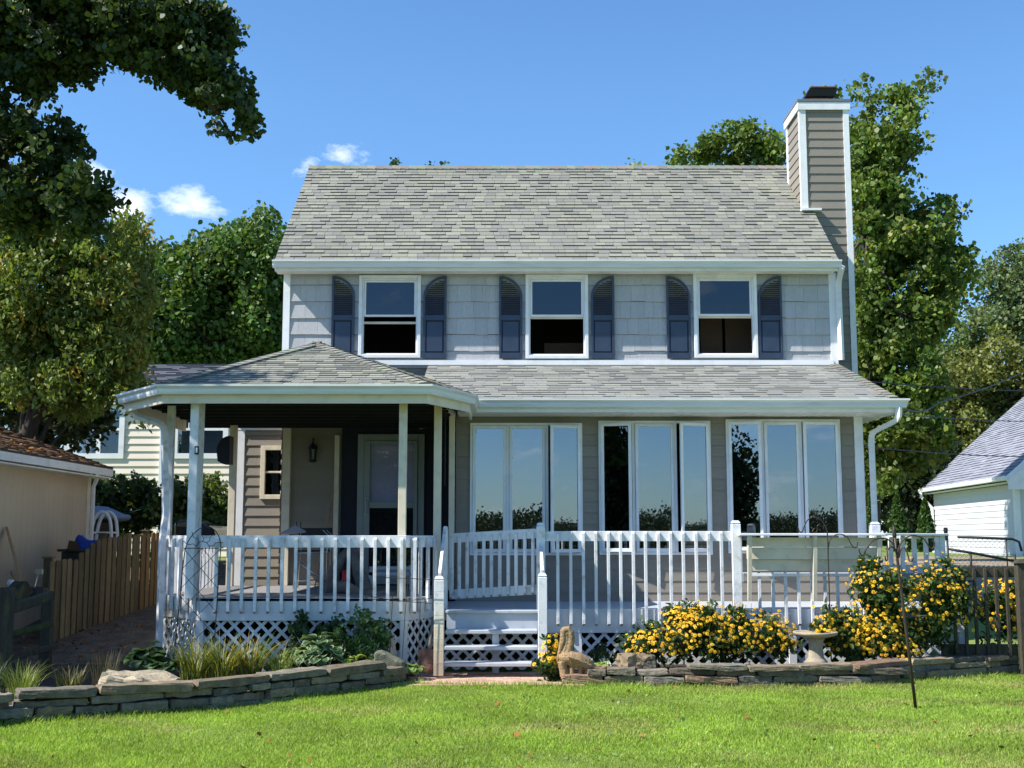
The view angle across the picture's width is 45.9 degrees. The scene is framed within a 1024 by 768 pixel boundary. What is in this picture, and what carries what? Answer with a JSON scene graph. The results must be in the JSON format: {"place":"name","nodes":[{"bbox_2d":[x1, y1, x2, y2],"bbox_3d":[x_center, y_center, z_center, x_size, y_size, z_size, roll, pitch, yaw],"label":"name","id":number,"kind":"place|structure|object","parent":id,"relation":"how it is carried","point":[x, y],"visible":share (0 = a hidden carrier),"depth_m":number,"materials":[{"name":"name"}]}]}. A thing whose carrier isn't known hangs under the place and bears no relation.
{"place":"outdoors","nodes":[
{"label":"outdoors","id":0,"kind":"place"},
{"bbox_2d":[0,655,18,691],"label":"ornamental grass","id":1,"kind":"object","parent":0,"point":[2,688],"depth_m":12.30,"materials":[{"name":"green plant"}]},
{"bbox_2d":[0,659,51,697],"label":"ornamental grass","id":2,"kind":"object","parent":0,"point":[23,684],"depth_m":11.96,"materials":[{"name":"green plant"}]},
{"bbox_2d":[44,664,91,685],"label":"ornamental grass","id":3,"kind":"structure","parent":0,"point":[73,681],"depth_m":12.40,"materials":[{"name":"green plant"}]},
{"bbox_2d":[85,646,126,685],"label":"ornamental grass","id":4,"kind":"object","parent":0,"point":[99,674],"depth_m":12.57,"materials":[{"name":"green plant"}]},
{"bbox_2d":[12,562,225,663],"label":"side yard soil","id":5,"kind":"structure","parent":0,"point":[146,616],"depth_m":16.65,"materials":[{"name":"soil"}]},
{"bbox_2d":[8,581,32,600],"bbox_3d":[-6.420,2.716,15.683,0.250,0.311,0.323,-3,-8,25],"label":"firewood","id":6,"kind":"object","parent":5,"relation":"on","point":[23,590],"visible":0.52,"depth_m":15.65,"materials":[{"name":"brown wood"}]},
{"bbox_2d":[29,569,48,596],"bbox_3d":[-6.359,2.690,16.090,0.400,0.444,0.400,0,-7,0],"label":"garden cart","id":7,"kind":"object","parent":5,"relation":"on","point":[37,589],"visible":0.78,"depth_m":15.99,"materials":[{"name":"black metal"}]},
{"bbox_2d":[57,549,95,618],"bbox_3d":[-6.535,3.070,18.183,0.475,1.171,0.550,0,-7,0],"label":"wood stack","id":8,"kind":"object","parent":5,"relation":"on","point":[66,554],"visible":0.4,"depth_m":18.01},
{"bbox_2d":[67,540,79,549],"bbox_3d":[-6.582,2.417,18.147,0.183,0.142,0.478,3,-8,-20],"label":"cardboard box","id":9,"kind":"object","parent":8,"relation":"on","point":[73,545],"visible":1,"depth_m":17.97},
{"bbox_2d":[75,535,95,549],"bbox_3d":[-6.395,2.393,18.277,0.424,0.236,0.677,2,-7,-16],"label":"tarp","id":10,"kind":"object","parent":8,"relation":"on","point":[83,541],"visible":0.64,"depth_m":18.03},
{"bbox_2d":[94,510,118,550],"bbox_3d":[-6.962,2.503,20.623,0.452,0.698,0.407,0,-7,0],"label":"pool ladder","id":11,"kind":"object","parent":5,"relation":"on","point":[106,513],"visible":0.72,"depth_m":20.76,"materials":[{"name":"white plastic"}]},
{"bbox_2d":[174,519,226,552],"bbox_3d":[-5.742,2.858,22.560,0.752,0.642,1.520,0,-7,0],"label":"parked car","id":12,"kind":"object","parent":5,"relation":"on","point":[180,527],"visible":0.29,"depth_m":21.85,"materials":[{"name":"paint"}]},
{"bbox_2d":[0,664,413,704],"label":"planting bed soil","id":13,"kind":"structure","parent":0,"point":[47,680],"depth_m":14.16,"materials":[{"name":"soil"}]},
{"bbox_2d":[100,668,179,697],"bbox_3d":[-3.722,3.001,12.121,0.762,0.310,0.517,0,-7,-4],"label":"boulder","id":14,"kind":"object","parent":13,"relation":"on","point":[115,675],"visible":0.35,"depth_m":11.97,"materials":[{"name":"stone"}]},
{"bbox_2d":[123,640,170,673],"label":"hosta","id":15,"kind":"object","parent":13,"relation":"on","point":[139,658],"visible":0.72,"depth_m":13.60,"materials":[{"name":"green plant"}]},
{"bbox_2d":[147,653,182,673],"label":"hosta","id":16,"kind":"object","parent":13,"relation":"on","point":[168,665],"visible":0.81,"depth_m":13.43,"materials":[{"name":"green plant"}]},
{"bbox_2d":[154,633,222,680],"bbox_3d":[-3.449,2.982,13.248,1.064,0.547,1.156,0,-7,0],"label":"daylily","id":17,"kind":"object","parent":13,"relation":"on","point":[190,670],"visible":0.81,"depth_m":13.14,"materials":[{"name":"green plant"}]},
{"bbox_2d":[173,526,222,671],"bbox_3d":[-3.681,2.517,14.176,0.549,1.691,0.011,0,-7,0],"label":"trellis","id":18,"kind":"object","parent":13,"relation":"on","point":[220,542],"visible":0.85,"depth_m":14.20,"materials":[{"name":"wood"}]},
{"bbox_2d":[181,628,279,677],"bbox_3d":[-3.181,2.979,13.280,1.190,0.561,1.262,0,-7,0],"label":"daylily","id":19,"kind":"object","parent":13,"relation":"on","point":[217,669],"visible":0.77,"depth_m":13.12,"materials":[{"name":"green plant"}]},
{"bbox_2d":[206,629,292,674],"bbox_3d":[-2.877,2.988,13.365,1.176,0.566,1.280,-5,-9,36],"label":"daylily","id":20,"kind":"object","parent":13,"relation":"on","point":[245,667],"visible":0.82,"depth_m":13.23,"materials":[{"name":"green plant"}]},
{"bbox_2d":[258,644,308,671],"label":"daylily","id":21,"kind":"object","parent":13,"relation":"on","point":[284,665],"visible":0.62,"depth_m":13.29,"materials":[{"name":"green plant"}]},
{"bbox_2d":[276,647,312,668],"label":"hosta","id":22,"kind":"object","parent":13,"relation":"on","point":[295,666],"visible":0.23,"depth_m":13.82,"materials":[{"name":"green plant"}]},
{"bbox_2d":[293,632,351,666],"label":"hosta","id":23,"kind":"object","parent":13,"relation":"on","point":[317,649],"visible":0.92,"depth_m":13.56,"materials":[{"name":"green plant"}]},
{"bbox_2d":[317,626,377,664],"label":"fern bush","id":24,"kind":"object","parent":13,"relation":"on","point":[356,646],"visible":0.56,"depth_m":13.92,"materials":[{"name":"green plant"}]},
{"bbox_2d":[338,654,366,663],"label":"hosta","id":25,"kind":"object","parent":13,"relation":"on","point":[356,657],"visible":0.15,"depth_m":13.68,"materials":[{"name":"green plant"}]},
{"bbox_2d":[339,602,395,653],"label":"rose bush","id":26,"kind":"object","parent":13,"relation":"on","point":[381,634],"visible":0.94,"depth_m":14.11,"materials":[{"name":"green plant"}]},
{"bbox_2d":[374,649,405,680],"bbox_3d":[-1.393,3.211,13.817,0.356,0.334,0.338,0,-7,0],"label":"wedge stone","id":27,"kind":"object","parent":13,"relation":"on","point":[389,659],"visible":0.36,"depth_m":13.67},
{"bbox_2d":[389,638,396,655],"bbox_3d":[-1.382,3.169,14.074,0.098,0.418,0.112,0,-7,0],"label":"upright stone","id":28,"kind":"object","parent":13,"relation":"on","point":[393,650],"visible":0.39,"depth_m":14.06,"materials":[{"name":"stone"}]},
{"bbox_2d":[405,663,426,675],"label":"hosta","id":29,"kind":"object","parent":13,"relation":"on","point":[412,669],"visible":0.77,"depth_m":13.81,"materials":[{"name":"green plant"}]},
{"bbox_2d":[369,577,432,664],"bbox_3d":[-1.286,2.745,13.986,0.748,1.005,0.008,0,-7,0],"label":"wire plant support","id":30,"kind":"object","parent":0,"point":[406,601],"visible":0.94,"depth_m":14.01,"materials":[{"name":"brown metal"}]},
{"bbox_2d":[404,672,583,686],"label":"brick path","id":31,"kind":"structure","parent":0,"point":[509,677],"depth_m":14.00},
{"bbox_2d":[419,617,433,673],"bbox_3d":[-0.984,3.095,14.352,0.245,0.633,0.472,0,-7,0],"label":"shovel","id":32,"kind":"object","parent":31,"relation":"on","point":[426,657],"visible":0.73,"depth_m":14.21,"materials":[{"name":"metal"}]},
{"bbox_2d":[531,633,568,681],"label":"coneflower bush","id":33,"kind":"object","parent":31,"relation":"on","point":[547,665],"visible":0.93,"depth_m":13.75,"materials":[{"name":"yellow plant"}]},
{"bbox_2d":[0,542,1023,767],"bbox_3d":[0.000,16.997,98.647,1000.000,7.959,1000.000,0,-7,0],"label":"ground","id":34,"kind":"structure","parent":0,"point":[769,660],"depth_m":10.61,"materials":[{"name":"plant"}]},
{"bbox_2d":[0,587,58,683],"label":"split rail fence","id":35,"kind":"object","parent":34,"relation":"on","point":[10,606],"visible":0.92,"depth_m":13.54,"materials":[{"name":"grey wood"}]},
{"bbox_2d":[0,427,113,629],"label":"tan garage","id":36,"kind":"structure","parent":34,"relation":"on","point":[47,494],"depth_m":18.05,"materials":[{"name":"beige paint"}]},
{"bbox_2d":[5,527,22,580],"bbox_3d":[-6.707,2.444,16.373,0.078,1.026,0.996,6,-9,-40],"label":"plank","id":37,"kind":"object","parent":36,"relation":"attached to","point":[14,554],"visible":0.64,"depth_m":16.44,"materials":[{"name":"brown wood"}]},
{"bbox_2d":[0,434,64,456],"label":"leaf litter","id":38,"kind":"object","parent":36,"relation":"on","point":[14,443],"visible":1,"depth_m":17.86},
{"bbox_2d":[0,354,117,454],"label":"shade tree","id":39,"kind":"object","parent":34,"relation":"on","point":[80,436],"visible":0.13,"depth_m":23.09,"materials":[{"name":"green plant"}]},
{"bbox_2d":[0,156,163,441],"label":"magnolia tree","id":40,"kind":"object","parent":34,"relation":"on","point":[46,328],"visible":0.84,"depth_m":20.72,"materials":[{"name":"green plant"}]},
{"bbox_2d":[42,530,158,640],"bbox_3d":[-6.070,2.992,17.927,0.199,1.661,2.992,-2,-7,13],"label":"picket fence","id":41,"kind":"object","parent":34,"relation":"on","point":[111,599],"visible":0.81,"depth_m":17.83,"materials":[{"name":"wood"}]},
{"bbox_2d":[89,506,130,539],"bbox_3d":[-8.225,2.757,23.843,1.378,0.710,1.800,0,-7,0],"label":"covered boat","id":42,"kind":"object","parent":34,"relation":"on","point":[120,516],"visible":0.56,"depth_m":23.41,"materials":[{"name":"white fabric"}]},
{"bbox_2d":[90,468,175,536],"bbox_3d":[-8.016,2.619,25.356,2.406,1.710,1.626,0,-7,0],"label":"hedge","id":43,"kind":"object","parent":34,"relation":"on","point":[138,501],"visible":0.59,"depth_m":25.02,"materials":[{"name":"green plant"}]},
{"bbox_2d":[0,0,266,246],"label":"oak tree","id":44,"kind":"object","parent":34,"relation":"on","point":[185,49],"visible":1,"depth_m":6.72,"materials":[{"name":"green plant"}]},
{"bbox_2d":[62,364,229,557],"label":"cream house","id":45,"kind":"structure","parent":34,"relation":"on","point":[137,450],"depth_m":30.02,"materials":[{"name":"wood"}]},
{"bbox_2d":[72,406,124,458],"bbox_3d":[-10.271,1.200,30.218,1.275,1.349,0.380,0,-7,0],"label":"window","id":46,"kind":"structure","parent":45,"relation":"in","point":[117,453],"depth_m":30.05,"materials":[{"name":"white glass"}]},
{"bbox_2d":[174,421,228,458],"bbox_3d":[-7.739,1.200,30.218,1.381,1.349,0.380,0,-7,0],"label":"window","id":47,"kind":"structure","parent":45,"relation":"in","point":[212,436],"depth_m":30.34,"materials":[{"name":"white glass"}]},
{"bbox_2d":[156,472,228,535],"bbox_3d":[-6.473,2.671,25.343,1.844,1.740,1.655,0,-7,0],"label":"hedge","id":48,"kind":"object","parent":34,"relation":"on","point":[214,504],"visible":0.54,"depth_m":24.93,"materials":[{"name":"green plant"}]},
{"bbox_2d":[0,660,419,724],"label":"stone wall","id":49,"kind":"structure","parent":34,"relation":"on","point":[107,698],"depth_m":11.55,"materials":[{"name":"stone"}]},
{"bbox_2d":[136,197,290,363],"bbox_3d":[-9.466,-0.111,38.317,6.862,11.472,5.968,0,-7,0],"label":"maple tree","id":50,"kind":"object","parent":34,"relation":"on","point":[220,295],"visible":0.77,"depth_m":36.89,"materials":[{"name":"green plant"}]},
{"bbox_2d":[388,151,467,165],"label":"distant tree","id":51,"kind":"object","parent":34,"relation":"on","point":[454,161],"visible":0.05,"depth_m":44.85,"materials":[{"name":"green plant"}]},
{"bbox_2d":[14,623,1021,767],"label":"fallen leaves","id":52,"kind":"object","parent":34,"relation":"on","point":[521,766],"visible":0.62,"depth_m":13.00,"materials":[{"name":"brown plant"}]},
{"bbox_2d":[50,423,1003,545],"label":"background wood","id":53,"kind":"object","parent":34,"relation":"on","point":[180,441],"depth_m":79.36,"materials":[{"name":"green plant"}]},
{"bbox_2d":[163,521,964,675],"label":"deck","id":54,"kind":"structure","parent":34,"relation":"on","point":[495,629],"depth_m":14.93,"materials":[{"name":"paint"}]},
{"bbox_2d":[279,525,305,533],"bbox_3d":[-3.037,2.020,16.754,0.390,0.120,0.250,0,-7,0],"label":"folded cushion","id":55,"kind":"object","parent":54,"relation":"on","point":[295,529],"visible":1,"depth_m":16.67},
{"bbox_2d":[292,521,331,588],"bbox_3d":[-2.864,2.461,17.423,0.508,0.951,0.411,0,-7,0],"label":"folding chair","id":56,"kind":"object","parent":54,"relation":"on","point":[318,531],"visible":0.51,"depth_m":17.55,"materials":[{"name":"grey metal"}]},
{"bbox_2d":[287,609,347,654],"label":"climbing plant","id":57,"kind":"object","parent":54,"relation":"attached to","point":[300,629],"visible":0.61,"depth_m":14.14,"materials":[{"name":"green plant"}]},
{"bbox_2d":[314,490,333,586],"bbox_3d":[-2.854,2.365,18.013,0.205,1.576,0.622,-1,-7,9],"label":"broom","id":58,"kind":"object","parent":54,"relation":"on","point":[326,527],"visible":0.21,"depth_m":18.16,"materials":[{"name":"brown wood"}]},
{"bbox_2d":[324,548,346,592],"bbox_3d":[-2.376,2.519,16.220,0.188,0.618,0.523,-3,-8,23],"label":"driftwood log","id":59,"kind":"object","parent":54,"relation":"on","point":[341,557],"visible":0.7,"depth_m":16.15,"materials":[{"name":"wood"}]},
{"bbox_2d":[350,548,372,590],"bbox_3d":[-2.036,2.519,16.127,0.198,0.706,0.668,5,-9,-32],"label":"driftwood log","id":60,"kind":"object","parent":54,"relation":"on","point":[355,562],"visible":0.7,"depth_m":16.05,"materials":[{"name":"wood"}]},
{"bbox_2d":[337,581,396,593],"bbox_3d":[-1.867,2.674,15.636,0.808,0.259,0.233,0,-7,3],"label":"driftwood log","id":61,"kind":"object","parent":54,"relation":"on","point":[341,588],"visible":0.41,"depth_m":15.59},
{"bbox_2d":[342,566,346,580],"bbox_3d":[-2.175,2.483,15.813,0.110,0.204,0.107,0,-7,0],"label":"red lantern","id":62,"kind":"object","parent":61,"relation":"on","point":[344,575],"visible":0.63,"depth_m":15.77,"materials":[{"name":"plastic"}]},
{"bbox_2d":[369,566,410,590],"bbox_3d":[-1.661,2.693,16.770,0.606,0.324,0.350,0,-7,0],"label":"porch bench","id":63,"kind":"object","parent":54,"relation":"on","point":[384,573],"visible":0.39,"depth_m":16.61,"materials":[{"name":"paint"}]},
{"bbox_2d":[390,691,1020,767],"bbox_3d":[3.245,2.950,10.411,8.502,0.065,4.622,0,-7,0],"label":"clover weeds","id":64,"kind":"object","parent":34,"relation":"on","point":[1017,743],"visible":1,"depth_m":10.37,"materials":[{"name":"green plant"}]},
{"bbox_2d":[628,113,786,165],"bbox_3d":[6.043,-1.458,35.497,5.282,13.332,2.548,0,-7,0],"label":"walnut tree","id":65,"kind":"object","parent":34,"relation":"on","point":[733,141],"visible":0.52,"depth_m":35.69,"materials":[{"name":"green plant"}]},
{"bbox_2d":[562,654,1018,686],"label":"stone wall","id":66,"kind":"structure","parent":34,"relation":"on","point":[883,671],"depth_m":13.48,"materials":[{"name":"stone"}]},
{"bbox_2d":[557,626,594,676],"bbox_3d":[0.725,3.031,13.708,0.440,0.572,0.228,0,-7,0],"label":"pelican statue","id":67,"kind":"object","parent":66,"relation":"on","point":[569,656],"visible":0.9,"depth_m":13.65,"materials":[{"name":"stone"}]},
{"bbox_2d":[617,654,656,673],"bbox_3d":[1.424,3.186,13.805,0.391,0.221,0.345,2,-8,-19],"label":"boulder","id":68,"kind":"object","parent":66,"relation":"on","point":[631,660],"visible":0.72,"depth_m":13.68,"materials":[{"name":"stone"}]},
{"bbox_2d":[642,660,656,668],"bbox_3d":[1.551,3.207,13.752,0.199,0.131,0.220,0,-7,0],"label":"boulder","id":69,"kind":"object","parent":66,"relation":"on","point":[649,665],"visible":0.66,"depth_m":13.67,"materials":[{"name":"stone"}]},
{"bbox_2d":[802,67,980,527],"bbox_3d":[9.557,-1.634,30.482,4.382,12.452,3.631,0,-7,0],"label":"catalpa tree","id":70,"kind":"object","parent":34,"relation":"on","point":[906,270],"visible":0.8,"depth_m":29.74,"materials":[{"name":"green plant"}]},
{"bbox_2d":[858,525,934,709],"bbox_3d":[3.765,2.256,11.726,0.753,1.770,0.178,0,-7,0],"label":"shepherd hook","id":71,"kind":"object","parent":34,"relation":"on","point":[894,546],"visible":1,"depth_m":11.79,"materials":[{"name":"brown metal"}]},
{"bbox_2d":[878,419,970,540],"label":"broadleaf tree","id":72,"kind":"object","parent":34,"relation":"on","point":[910,499],"visible":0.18,"depth_m":48.97,"materials":[{"name":"green plant"}]},
{"bbox_2d":[920,323,986,396],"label":"broadleaf tree","id":73,"kind":"object","parent":34,"relation":"on","point":[954,337],"visible":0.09,"depth_m":61.33,"materials":[{"name":"green plant"}]},
{"bbox_2d":[909,321,1023,530],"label":"broadleaf tree","id":74,"kind":"object","parent":34,"relation":"on","point":[1004,362],"visible":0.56,"depth_m":55.25,"materials":[{"name":"green plant"}]},
{"bbox_2d":[917,397,1023,555],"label":"white garage","id":75,"kind":"structure","parent":34,"relation":"on","point":[994,511],"depth_m":42.22,"materials":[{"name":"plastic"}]},
{"bbox_2d":[941,559,1023,674],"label":"picket fence","id":76,"kind":"object","parent":34,"relation":"on","point":[1016,572],"visible":0.88,"depth_m":14.56,"materials":[{"name":"brown wood"}]},
{"bbox_2d":[943,527,1022,580],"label":"chain link gate","id":77,"kind":"structure","parent":34,"relation":"on","point":[948,549],"depth_m":16.35,"materials":[{"name":"black metal"}]},
{"bbox_2d":[952,235,1023,484],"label":"broadleaf tree","id":78,"kind":"object","parent":34,"relation":"on","point":[1002,280],"visible":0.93,"depth_m":60.20,"materials":[{"name":"green plant"}]},
{"bbox_2d":[971,577,1017,643],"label":"coneflower bush","id":79,"kind":"object","parent":34,"relation":"on","point":[992,611],"visible":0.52,"depth_m":15.24,"materials":[{"name":"yellow plant"}]},
{"bbox_2d":[115,86,909,650],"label":"house","id":80,"kind":"structure","parent":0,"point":[619,348],"depth_m":18.59,"materials":[{"name":"beige"}]},
{"bbox_2d":[216,436,233,464],"bbox_3d":[-4.212,0.974,17.743,0.190,0.410,0.250,0,-7,0],"label":"covered grill hood","id":81,"kind":"object","parent":80,"relation":"attached to","point":[225,447],"visible":1,"depth_m":17.62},
{"bbox_2d":[260,446,281,498],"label":"window","id":82,"kind":"structure","parent":80,"relation":"in","point":[270,466],"depth_m":19.09,"materials":[{"name":"beige paint"}]},
{"bbox_2d":[308,438,317,461],"bbox_3d":[-3.050,1.011,18.530,0.150,0.377,0.150,0,-7,0],"label":"wall lantern","id":83,"kind":"object","parent":80,"relation":"attached to","point":[312,446],"depth_m":18.49,"materials":[{"name":"black metal"}]},
{"bbox_2d":[358,275,420,357],"bbox_3d":[-1.905,-1.048,18.871,0.966,1.308,0.120,0,-7,0],"label":"window","id":84,"kind":"structure","parent":80,"relation":"in","point":[363,279],"depth_m":18.87,"materials":[{"name":"white wood"}]},
{"bbox_2d":[356,434,424,585],"bbox_3d":[-1.853,1.907,18.411,1.024,2.297,0.130,0,-7,0],"label":"door","id":85,"kind":"structure","parent":80,"relation":"in","point":[377,478],"depth_m":18.47,"materials":[{"name":"paint"}]},
{"bbox_2d":[444,410,445,485],"bbox_3d":[-0.880,0.836,15.921,0.026,1.018,0.015,0,-7,0],"label":"hanging chain","id":86,"kind":"object","parent":80,"relation":"hanging from","point":[444,449],"visible":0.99,"depth_m":15.91,"materials":[{"name":"black metal"}]},
{"bbox_2d":[470,423,582,554],"bbox_3d":[0.201,1.469,16.983,1.585,1.860,0.254,0,-7,0],"label":"casement window","id":87,"kind":"structure","parent":80,"relation":"in","point":[509,461],"depth_m":17.00,"materials":[{"name":"white glass"}]},
{"bbox_2d":[525,274,588,358],"bbox_3d":[0.700,-1.048,18.871,0.977,1.330,0.120,0,-7,0],"label":"window","id":88,"kind":"structure","parent":80,"relation":"in","point":[529,278],"depth_m":18.87,"materials":[{"name":"white wood"}]},
{"bbox_2d":[598,421,712,554],"bbox_3d":[2.016,1.449,16.982,1.585,1.880,0.261,0,-7,0],"label":"casement window","id":89,"kind":"structure","parent":80,"relation":"in","point":[640,457],"depth_m":16.98,"materials":[{"name":"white glass"}]},
{"bbox_2d":[693,274,758,357],"bbox_3d":[3.326,-1.059,18.872,0.988,1.330,0.120,0,-7,0],"label":"window","id":90,"kind":"structure","parent":80,"relation":"in","point":[752,279],"depth_m":18.86,"materials":[{"name":"white wood"}]},
{"bbox_2d":[700,304,751,352],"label":"closet doors","id":91,"kind":"structure","parent":80,"relation":"in","point":[738,331],"depth_m":19.56,"materials":[{"name":"wood"}]},
{"bbox_2d":[725,419,843,552],"bbox_3d":[3.836,1.430,16.994,1.615,1.881,0.242,0,-7,0],"label":"casement window","id":92,"kind":"structure","parent":80,"relation":"in","point":[766,490],"depth_m":17.00,"materials":[{"name":"white glass"}]},
{"bbox_2d":[863,446,1023,456],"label":"overhead wire","id":93,"kind":"object","parent":80,"relation":"attached to","point":[942,453],"visible":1,"depth_m":25.18,"materials":[{"name":"black metal"}]},
{"bbox_2d":[871,381,1023,390],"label":"overhead wire","id":94,"kind":"object","parent":80,"relation":"attached to","point":[943,387],"visible":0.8,"depth_m":22.77,"materials":[{"name":"black metal"}]},
{"bbox_2d":[903,371,1023,411],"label":"overhead wire","id":95,"kind":"object","parent":80,"relation":"attached to","point":[959,396],"visible":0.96,"depth_m":21.37,"materials":[{"name":"black metal"}]},
{"bbox_2d":[1,0,1023,452],"label":"sky","id":96,"kind":"structure","parent":0,"point":[338,82],"materials":[{"name":"blue"}]},
{"bbox_2d":[568,664,859,677],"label":"flower bed soil","id":97,"kind":"structure","parent":0,"point":[661,666],"depth_m":14.66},
{"bbox_2d":[589,641,618,665],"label":"shrub","id":98,"kind":"object","parent":97,"relation":"on","point":[599,653],"visible":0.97,"depth_m":14.37,"materials":[{"name":"green plant"}]},
{"bbox_2d":[613,598,803,668],"bbox_3d":[2.323,2.973,14.389,2.250,0.848,0.962,0,-7,0],"label":"coneflower bush","id":99,"kind":"object","parent":97,"relation":"on","point":[724,637],"visible":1,"depth_m":14.23,"materials":[{"name":"yellow plant"}]},
{"bbox_2d":[793,630,837,662],"bbox_3d":[3.513,3.050,13.978,0.516,0.371,0.516,0,-7,0],"label":"bird bath","id":100,"kind":"object","parent":97,"relation":"on","point":[815,640],"visible":0.9,"depth_m":13.90,"materials":[{"name":"stone"}]},
{"bbox_2d":[797,517,857,660],"bbox_3d":[3.757,2.420,14.309,0.719,1.691,0.013,0,-7,0],"label":"shepherd hook","id":101,"kind":"object","parent":97,"relation":"on","point":[827,553],"visible":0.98,"depth_m":14.37,"materials":[{"name":"brown metal"}]},
{"bbox_2d":[807,600,921,661],"bbox_3d":[4.127,2.972,14.225,1.322,0.844,0.634,0,-7,0],"label":"coneflower bush","id":102,"kind":"object","parent":97,"relation":"on","point":[858,638],"visible":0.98,"depth_m":14.09,"materials":[{"name":"yellow plant"}]},
{"bbox_2d":[845,552,976,657],"bbox_3d":[4.788,2.640,14.480,1.694,1.264,0.860,2,-7,-15],"label":"coneflower bush","id":103,"kind":"object","parent":97,"relation":"on","point":[943,602],"visible":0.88,"depth_m":14.36,"materials":[{"name":"yellow plant"}]},
{"bbox_2d":[882,556,1023,615],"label":"fence","id":104,"kind":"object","parent":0,"point":[981,561],"depth_m":25.82,"materials":[{"name":"wood"}]},
{"bbox_2d":[866,496,882,547],"bbox_3d":[7.849,3.085,26.334,0.434,1.300,0.436,0,-7,0],"label":"arborvitae","id":105,"kind":"object","parent":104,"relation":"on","point":[868,518],"visible":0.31,"depth_m":26.30,"materials":[{"name":"green plant"}]},
{"bbox_2d":[884,494,911,555],"bbox_3d":[8.406,3.062,26.336,0.633,1.346,0.615,-2,-7,15],"label":"arborvitae","id":106,"kind":"object","parent":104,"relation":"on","point":[897,519],"visible":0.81,"depth_m":26.23,"materials":[{"name":"green plant"}]},
{"bbox_2d":[915,497,935,551],"bbox_3d":[9.187,3.160,26.838,0.552,1.290,0.559,-4,-8,27],"label":"arborvitae","id":107,"kind":"object","parent":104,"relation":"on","point":[926,524],"visible":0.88,"depth_m":26.73,"materials":[{"name":"green plant"}]},
{"bbox_2d":[902,414,1023,421],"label":"overhead wire","id":108,"kind":"object","parent":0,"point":[959,418],"visible":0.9,"depth_m":27.77,"materials":[{"name":"black metal"}]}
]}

